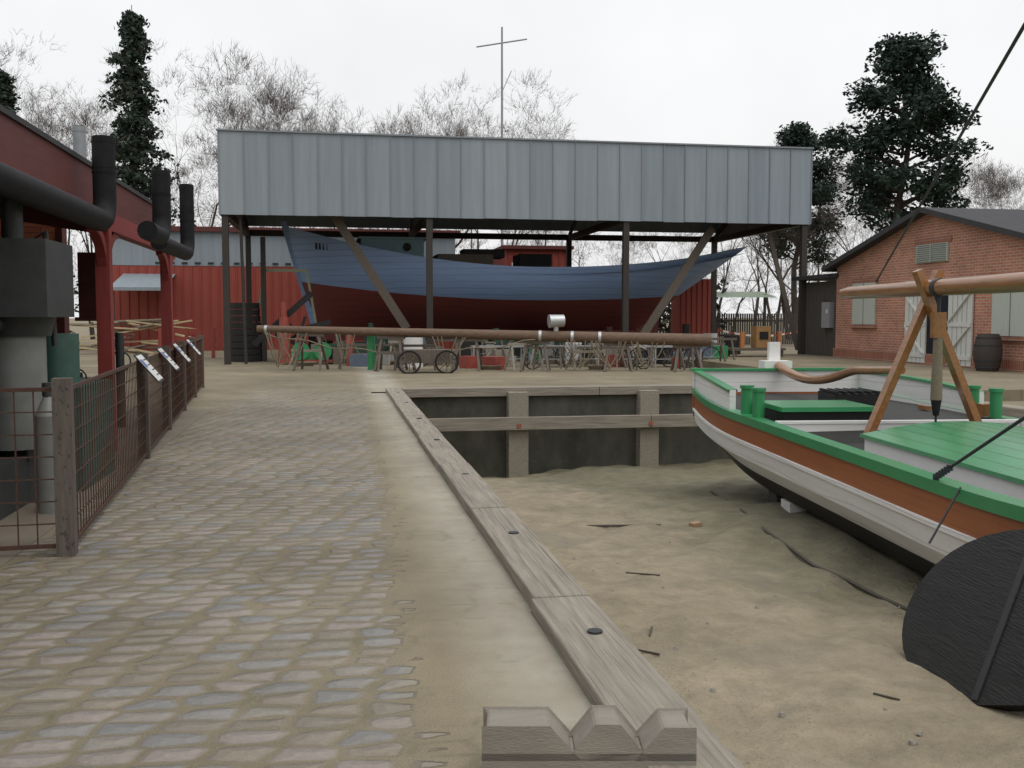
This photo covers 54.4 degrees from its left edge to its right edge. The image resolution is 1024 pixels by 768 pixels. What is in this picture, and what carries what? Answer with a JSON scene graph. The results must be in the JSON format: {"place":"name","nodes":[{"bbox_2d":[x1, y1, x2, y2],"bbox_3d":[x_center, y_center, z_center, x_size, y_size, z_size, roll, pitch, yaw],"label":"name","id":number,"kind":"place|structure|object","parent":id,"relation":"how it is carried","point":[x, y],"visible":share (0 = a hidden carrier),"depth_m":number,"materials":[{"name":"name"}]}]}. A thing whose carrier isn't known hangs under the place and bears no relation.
{"place":"outdoors","nodes":[
{"label":"outdoors","id":0,"kind":"place"},
{"bbox_2d":[0,230,131,519],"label":"machinery","id":1,"kind":"object","parent":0,"point":[63,358],"visible":0.34,"depth_m":8.84,"materials":[{"name":"metal"}]},
{"bbox_2d":[0,410,210,567],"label":"shelter floor","id":2,"kind":"structure","parent":0,"point":[183,421],"depth_m":7.60,"materials":[{"name":"grey concrete"}]},
{"bbox_2d":[0,218,96,332],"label":"shelter end wall","id":3,"kind":"structure","parent":2,"relation":"on","point":[86,284],"depth_m":15.41,"materials":[{"name":"black paint"}]},
{"bbox_2d":[0,104,174,451],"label":"steel frame","id":4,"kind":"object","parent":2,"relation":"on","point":[27,147],"visible":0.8,"depth_m":10.87,"materials":[{"name":"metal"}]},
{"bbox_2d":[0,125,194,259],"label":"pipes","id":5,"kind":"object","parent":4,"relation":"in","point":[23,188],"visible":0.91,"depth_m":10.09,"materials":[{"name":"black metal"}]},
{"bbox_2d":[0,318,1023,767],"bbox_3d":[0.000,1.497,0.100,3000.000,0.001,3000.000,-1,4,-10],"label":"ground","id":6,"kind":"structure","parent":0,"point":[270,564],"depth_m":5.21,"materials":[{"name":"grey stone"}]},
{"bbox_2d":[0,29,66,128],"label":"bare tree","id":7,"kind":"object","parent":6,"relation":"on","point":[20,55],"visible":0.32,"depth_m":49.01,"materials":[{"name":"grey plant"}]},
{"bbox_2d":[0,68,77,332],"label":"spruce tree","id":8,"kind":"object","parent":6,"relation":"on","point":[8,98],"visible":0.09,"depth_m":27.40,"materials":[{"name":"green plant"}]},
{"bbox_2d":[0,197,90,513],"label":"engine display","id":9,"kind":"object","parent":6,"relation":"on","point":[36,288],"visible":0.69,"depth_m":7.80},
{"bbox_2d":[25,88,119,339],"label":"bare tree","id":10,"kind":"object","parent":6,"relation":"on","point":[91,330],"visible":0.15,"depth_m":60.05,"materials":[{"name":"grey plant"}]},
{"bbox_2d":[15,91,158,244],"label":"bare tree","id":11,"kind":"object","parent":6,"relation":"on","point":[28,108],"visible":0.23,"depth_m":52.97,"materials":[{"name":"grey plant"}]},
{"bbox_2d":[41,78,163,285],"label":"bare tree","id":12,"kind":"object","parent":6,"relation":"on","point":[89,124],"visible":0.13,"depth_m":66.70,"materials":[{"name":"grey plant"}]},
{"bbox_2d":[0,335,204,556],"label":"fence","id":13,"kind":"object","parent":6,"relation":"on","point":[185,366],"visible":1,"depth_m":7.72,"materials":[{"name":"wood"}]},
{"bbox_2d":[69,319,196,353],"bbox_3d":[-15.366,-1.765,40.925,5.534,1.856,1.183,-1,4,-10],"label":"timber pile","id":14,"kind":"object","parent":6,"relation":"on","point":[146,323],"visible":0.47,"depth_m":40.66,"materials":[{"name":"brown wood"}]},
{"bbox_2d":[73,5,195,311],"bbox_3d":[-19.267,-10.315,49.653,6.596,16.935,6.207,2,5,31],"label":"spruce tree","id":15,"kind":"object","parent":6,"relation":"on","point":[136,119],"visible":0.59,"depth_m":49.27,"materials":[{"name":"green plant"}]},
{"bbox_2d":[51,36,309,227],"bbox_3d":[-17.729,-10.070,54.910,14.125,15.817,14.153,-2,4,-31],"label":"bare tree","id":16,"kind":"object","parent":6,"relation":"on","point":[182,170],"visible":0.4,"depth_m":53.67,"materials":[{"name":"grey plant"}]},
{"bbox_2d":[158,328,223,357],"bbox_3d":[-11.675,-1.497,36.509,2.448,1.100,0.100,-1,4,-10],"label":"red rail fence","id":17,"kind":"object","parent":6,"relation":"on","point":[212,348],"visible":0.37,"depth_m":36.54,"materials":[{"name":"paint"}]},
{"bbox_2d":[194,208,231,226],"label":"bare tree","id":18,"kind":"object","parent":6,"relation":"on","point":[209,217],"visible":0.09,"depth_m":50.41,"materials":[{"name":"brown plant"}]},
{"bbox_2d":[82,38,347,242],"bbox_3d":[-16.702,-10.943,57.434,16.572,17.203,9.269,3,5,34],"label":"bare tree","id":19,"kind":"object","parent":6,"relation":"on","point":[270,97],"visible":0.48,"depth_m":55.56,"materials":[{"name":"grey plant"}]},
{"bbox_2d":[230,303,261,360],"bbox_3d":[-9.093,-1.774,33.904,1.240,1.960,1.240,-1,4,-10],"label":"shelf rack","id":20,"kind":"object","parent":6,"relation":"on","point":[254,353],"visible":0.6,"depth_m":33.42,"materials":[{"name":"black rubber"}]},
{"bbox_2d":[147,56,346,226],"bbox_3d":[-16.690,-10.780,57.367,9.098,16.887,16.267,3,5,36],"label":"bare tree","id":21,"kind":"object","parent":6,"relation":"on","point":[239,122],"visible":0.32,"depth_m":58.99,"materials":[{"name":"grey plant"}]},
{"bbox_2d":[213,76,346,227],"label":"bare tree","id":22,"kind":"object","parent":6,"relation":"on","point":[313,128],"visible":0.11,"depth_m":62.20,"materials":[{"name":"grey plant"}]},
{"bbox_2d":[112,226,460,350],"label":"red shed","id":23,"kind":"structure","parent":6,"relation":"on","point":[197,280],"depth_m":45.05,"materials":[{"name":"paint"}]},
{"bbox_2d":[252,269,330,362],"bbox_3d":[-7.440,-2.302,33.301,2.762,3.149,1.770,-1,4,-10],"label":"yard machinery","id":24,"kind":"object","parent":6,"relation":"on","point":[283,319],"visible":0.65,"depth_m":32.84,"materials":[{"name":"black metal"}]},
{"bbox_2d":[281,342,332,362],"bbox_3d":[-6.150,-1.012,31.887,2.400,0.650,0.600,-1,4,-10],"label":"green winch","id":25,"kind":"object","parent":6,"relation":"on","point":[310,356],"visible":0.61,"depth_m":31.61,"materials":[{"name":"paint"}]},
{"bbox_2d":[292,97,375,228],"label":"bare tree","id":26,"kind":"object","parent":6,"relation":"on","point":[338,127],"visible":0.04,"depth_m":62.22,"materials":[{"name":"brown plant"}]},
{"bbox_2d":[331,103,471,229],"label":"bare tree","id":27,"kind":"object","parent":6,"relation":"on","point":[409,127],"visible":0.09,"depth_m":66.56,"materials":[{"name":"grey plant"}]},
{"bbox_2d":[312,100,498,248],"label":"bare tree","id":28,"kind":"object","parent":6,"relation":"on","point":[464,135],"visible":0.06,"depth_m":70.18,"materials":[{"name":"grey plant"}]},
{"bbox_2d":[341,67,576,253],"bbox_3d":[-3.023,-8.519,47.511,12.236,13.702,12.260,3,5,35],"label":"bare tree","id":29,"kind":"object","parent":6,"relation":"on","point":[399,132],"visible":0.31,"depth_m":47.70,"materials":[{"name":"grey plant"}]},
{"bbox_2d":[389,91,550,251],"bbox_3d":[-2.461,-10.130,59.584,11.524,15.258,7.692,-1,4,-15],"label":"bare tree","id":30,"kind":"object","parent":6,"relation":"on","point":[462,131],"visible":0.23,"depth_m":58.85,"materials":[{"name":"grey plant"}]},
{"bbox_2d":[256,315,711,371],"bbox_3d":[-0.870,-1.149,27.960,12.764,1.590,0.954,0,4,4],"label":"spar on trestles","id":31,"kind":"object","parent":6,"relation":"on","point":[677,341],"visible":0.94,"depth_m":27.80,"materials":[{"name":"brown wood"}]},
{"bbox_2d":[476,27,526,245],"bbox_3d":[-0.529,-10.258,52.139,2.666,16.490,0.180,-1,4,-10],"label":"signal mast","id":32,"kind":"object","parent":6,"relation":"on","point":[502,88],"visible":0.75,"depth_m":51.73,"materials":[{"name":"grey metal"}]},
{"bbox_2d":[298,345,719,369],"bbox_3d":[-0.393,-0.932,31.625,12.715,0.664,7.921,-1,4,-10],"label":"yard clutter","id":33,"kind":"object","parent":6,"relation":"on","point":[593,366],"visible":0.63,"depth_m":29.99,"materials":[{"name":"brown wood"}]},
{"bbox_2d":[280,221,746,343],"bbox_3d":[0.485,-3.458,37.255,17.750,4.912,5.009,-1,4,-10],"label":"boat","id":34,"kind":"object","parent":6,"relation":"on","point":[477,289],"visible":0.87,"depth_m":35.36,"materials":[{"name":"paint"}]},
{"bbox_2d":[216,128,813,364],"bbox_3d":[-0.139,-4.672,37.185,19.920,7.346,8.720,-1,4,-10],"label":"boat shed","id":35,"kind":"object","parent":6,"relation":"on","point":[342,182],"visible":0.97,"depth_m":33.04,"materials":[{"name":"grey metal"}]},
{"bbox_2d":[488,113,577,264],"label":"bare tree","id":36,"kind":"object","parent":6,"relation":"on","point":[537,232],"visible":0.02,"depth_m":67.25,"materials":[{"name":"grey plant"}]},
{"bbox_2d":[493,230,575,247],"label":"bare tree","id":37,"kind":"object","parent":6,"relation":"on","point":[537,240],"visible":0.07,"depth_m":55.87,"materials":[{"name":"grey plant"}]},
{"bbox_2d":[288,323,785,373],"bbox_3d":[0.334,-1.449,34.372,15.441,1.497,13.800,-1,4,-10],"label":"yard clutter","id":38,"kind":"object","parent":6,"relation":"on","point":[391,346],"visible":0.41,"depth_m":30.92,"materials":[{"name":"grey wood"}]},
{"bbox_2d":[492,117,596,266],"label":"bare tree","id":39,"kind":"object","parent":6,"relation":"on","point":[546,126],"visible":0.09,"depth_m":73.11,"materials":[{"name":"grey plant"}]},
{"bbox_2d":[512,230,647,266],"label":"bare tree","id":40,"kind":"object","parent":6,"relation":"on","point":[577,249],"visible":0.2,"depth_m":83.75,"materials":[{"name":"grey plant"}]},
{"bbox_2d":[482,705,696,767],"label":"notched wooden block","id":41,"kind":"object","parent":6,"relation":"on","point":[603,736],"depth_m":3.17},
{"bbox_2d":[493,245,710,333],"bbox_3d":[2.985,-3.991,45.821,4.980,4.829,12.645,-3,5,-36],"label":"red hut","id":42,"kind":"object","parent":6,"relation":"on","point":[691,305],"visible":0.36,"depth_m":41.94,"materials":[{"name":"paint"}]},
{"bbox_2d":[577,232,656,265],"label":"bare tree","id":43,"kind":"object","parent":6,"relation":"on","point":[640,244],"visible":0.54,"depth_m":59.61,"materials":[{"name":"grey plant"}]},
{"bbox_2d":[610,232,682,264],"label":"bare tree","id":44,"kind":"object","parent":6,"relation":"on","point":[652,246],"visible":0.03,"depth_m":86.00,"materials":[{"name":"grey plant"}]},
{"bbox_2d":[641,277,730,344],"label":"hedge shrubs","id":45,"kind":"object","parent":6,"relation":"on","point":[665,319],"visible":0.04,"depth_m":52.91,"materials":[{"name":"green plant"}]},
{"bbox_2d":[656,232,721,305],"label":"bare tree","id":46,"kind":"object","parent":6,"relation":"on","point":[682,248],"visible":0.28,"depth_m":57.93,"materials":[{"name":"grey plant"}]},
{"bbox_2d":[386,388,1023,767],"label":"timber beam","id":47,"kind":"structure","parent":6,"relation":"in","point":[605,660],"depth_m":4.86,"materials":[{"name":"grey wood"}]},
{"bbox_2d":[692,233,753,333],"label":"bare tree","id":48,"kind":"object","parent":6,"relation":"on","point":[720,301],"visible":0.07,"depth_m":80.44,"materials":[{"name":"grey plant"}]},
{"bbox_2d":[708,234,781,316],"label":"bare tree","id":49,"kind":"object","parent":6,"relation":"on","point":[757,298],"visible":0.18,"depth_m":72.68,"materials":[{"name":"grey plant"}]},
{"bbox_2d":[717,236,790,331],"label":"bare tree","id":50,"kind":"object","parent":6,"relation":"on","point":[779,306],"visible":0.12,"depth_m":64.71,"materials":[{"name":"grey plant"}]},
{"bbox_2d":[716,292,797,343],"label":"market stalls","id":51,"kind":"object","parent":6,"relation":"on","point":[771,320],"visible":0.34,"depth_m":54.95,"materials":[{"name":"brown wood"}]},
{"bbox_2d":[717,328,797,342],"bbox_3d":[3.278,-1.584,37.601,18.593,1.127,0.845,-2,4,-22],"label":"barrier tape","id":52,"kind":"object","parent":6,"relation":"on","point":[747,334],"visible":0.26,"depth_m":40.14,"materials":[{"name":"red plastic"}]},
{"bbox_2d":[704,226,821,331],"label":"bare tree","id":53,"kind":"object","parent":6,"relation":"on","point":[758,281],"visible":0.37,"depth_m":59.42,"materials":[{"name":"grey plant"}]},
{"bbox_2d":[742,207,819,314],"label":"bare tree","id":54,"kind":"object","parent":6,"relation":"on","point":[768,307],"visible":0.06,"depth_m":80.50,"materials":[{"name":"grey plant"}]},
{"bbox_2d":[685,118,884,339],"bbox_3d":[17.333,-9.734,63.647,12.498,13.968,12.473,-1,4,-9],"label":"bare tree","id":55,"kind":"object","parent":6,"relation":"on","point":[782,302],"visible":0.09,"depth_m":64.77,"materials":[{"name":"grey plant"}]},
{"bbox_2d":[720,206,852,337],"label":"bare tree","id":56,"kind":"object","parent":6,"relation":"on","point":[796,273],"visible":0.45,"depth_m":60.27,"materials":[{"name":"grey plant"}]},
{"bbox_2d":[755,121,849,329],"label":"pine tree","id":57,"kind":"object","parent":6,"relation":"on","point":[796,134],"visible":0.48,"depth_m":60.36,"materials":[{"name":"green plant"}]},
{"bbox_2d":[788,148,885,303],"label":"bare tree","id":58,"kind":"object","parent":6,"relation":"on","point":[846,250],"visible":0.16,"depth_m":71.87,"materials":[{"name":"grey plant"}]},
{"bbox_2d":[654,354,1023,400],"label":"paved apron","id":59,"kind":"object","parent":6,"relation":"on","point":[1011,383],"depth_m":26.02,"materials":[{"name":"beige concrete"}]},
{"bbox_2d":[792,273,838,355],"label":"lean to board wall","id":60,"kind":"structure","parent":59,"relation":"on","point":[820,317],"depth_m":33.79,"materials":[{"name":"wood"}]},
{"bbox_2d":[973,334,1002,371],"bbox_3d":[11.458,-0.758,23.992,0.650,0.900,0.640,-1,4,-10],"label":"barrel","id":61,"kind":"object","parent":59,"relation":"on","point":[987,352],"visible":1,"depth_m":23.75,"materials":[{"name":"wood"}]},
{"bbox_2d":[817,154,861,281],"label":"bare tree","id":62,"kind":"object","parent":6,"relation":"on","point":[846,185],"visible":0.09,"depth_m":78.52,"materials":[{"name":"grey plant"}]},
{"bbox_2d":[808,194,893,257],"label":"bare tree","id":63,"kind":"object","parent":6,"relation":"on","point":[823,209],"visible":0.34,"depth_m":54.43,"materials":[{"name":"grey plant"}]},
{"bbox_2d":[835,156,929,248],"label":"bare tree","id":64,"kind":"object","parent":6,"relation":"on","point":[880,217],"visible":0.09,"depth_m":86.90,"materials":[{"name":"grey plant"}]},
{"bbox_2d":[811,29,993,232],"bbox_3d":[18.137,-9.203,47.358,7.188,15.031,7.160,-1,4,-10],"label":"pine tree","id":65,"kind":"object","parent":6,"relation":"on","point":[903,56],"visible":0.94,"depth_m":46.30,"materials":[{"name":"green plant"}]},
{"bbox_2d":[821,207,1023,371],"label":"brick workshop","id":66,"kind":"structure","parent":6,"relation":"on","point":[957,242],"depth_m":26.95,"materials":[{"name":"brick"}]},
{"bbox_2d":[914,156,1023,208],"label":"bare tree","id":67,"kind":"object","parent":6,"relation":"on","point":[990,186],"visible":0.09,"depth_m":61.73,"materials":[{"name":"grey plant"}]},
{"bbox_2d":[922,154,1023,208],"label":"bare tree","id":68,"kind":"object","parent":6,"relation":"on","point":[977,180],"visible":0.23,"depth_m":73.95,"materials":[{"name":"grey plant"}]},
{"bbox_2d":[927,155,1022,208],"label":"bare tree","id":69,"kind":"object","parent":6,"relation":"on","point":[994,187],"visible":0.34,"depth_m":70.11,"materials":[{"name":"grey plant"}]},
{"bbox_2d":[962,152,1023,208],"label":"bare tree","id":70,"kind":"object","parent":6,"relation":"on","point":[1016,183],"visible":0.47,"depth_m":70.20,"materials":[{"name":"grey plant"}]},
{"bbox_2d":[992,173,1023,208],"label":"bare tree","id":71,"kind":"object","parent":6,"relation":"on","point":[1015,195],"visible":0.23,"depth_m":72.24,"materials":[{"name":"grey plant"}]},
{"bbox_2d":[0,0,1023,317],"label":"sky","id":72,"kind":"structure","parent":0,"point":[725,72],"materials":[{"name":"white"}]},
{"bbox_2d":[371,384,730,477],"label":"basin wall","id":73,"kind":"structure","parent":0,"point":[502,431],"depth_m":20.37,"materials":[{"name":"grey concrete"}]},
{"bbox_2d":[482,459,1023,767],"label":"sandy ground","id":74,"kind":"structure","parent":0,"point":[820,667],"depth_m":6.97,"materials":[{"name":"beige sand"}]},
{"bbox_2d":[565,490,1005,763],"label":"sand scraps","id":75,"kind":"object","parent":74,"relation":"on","point":[912,742],"visible":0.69,"depth_m":7.85,"materials":[{"name":"brown wood"}]},
{"bbox_2d":[768,490,806,512],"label":"keel blocks","id":76,"kind":"object","parent":74,"relation":"on","point":[789,506],"depth_m":11.17,"materials":[{"name":"white paint"}]},
{"bbox_2d":[689,368,1023,574],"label":"boat hull","id":77,"kind":"object","parent":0,"point":[833,472],"visible":0.71,"depth_m":9.62,"materials":[{"name":"white wood"}]},
{"bbox_2d":[740,23,1023,499],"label":"deck gear","id":78,"kind":"object","parent":77,"relation":"on","point":[975,450],"visible":0.98,"depth_m":10.06,"materials":[{"name":"wood"}]},
{"bbox_2d":[902,487,1023,710],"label":"leeboard","id":79,"kind":"object","parent":77,"relation":"attached to","point":[963,627],"visible":0.9,"depth_m":5.63,"materials":[{"name":"wood"}]}
]}

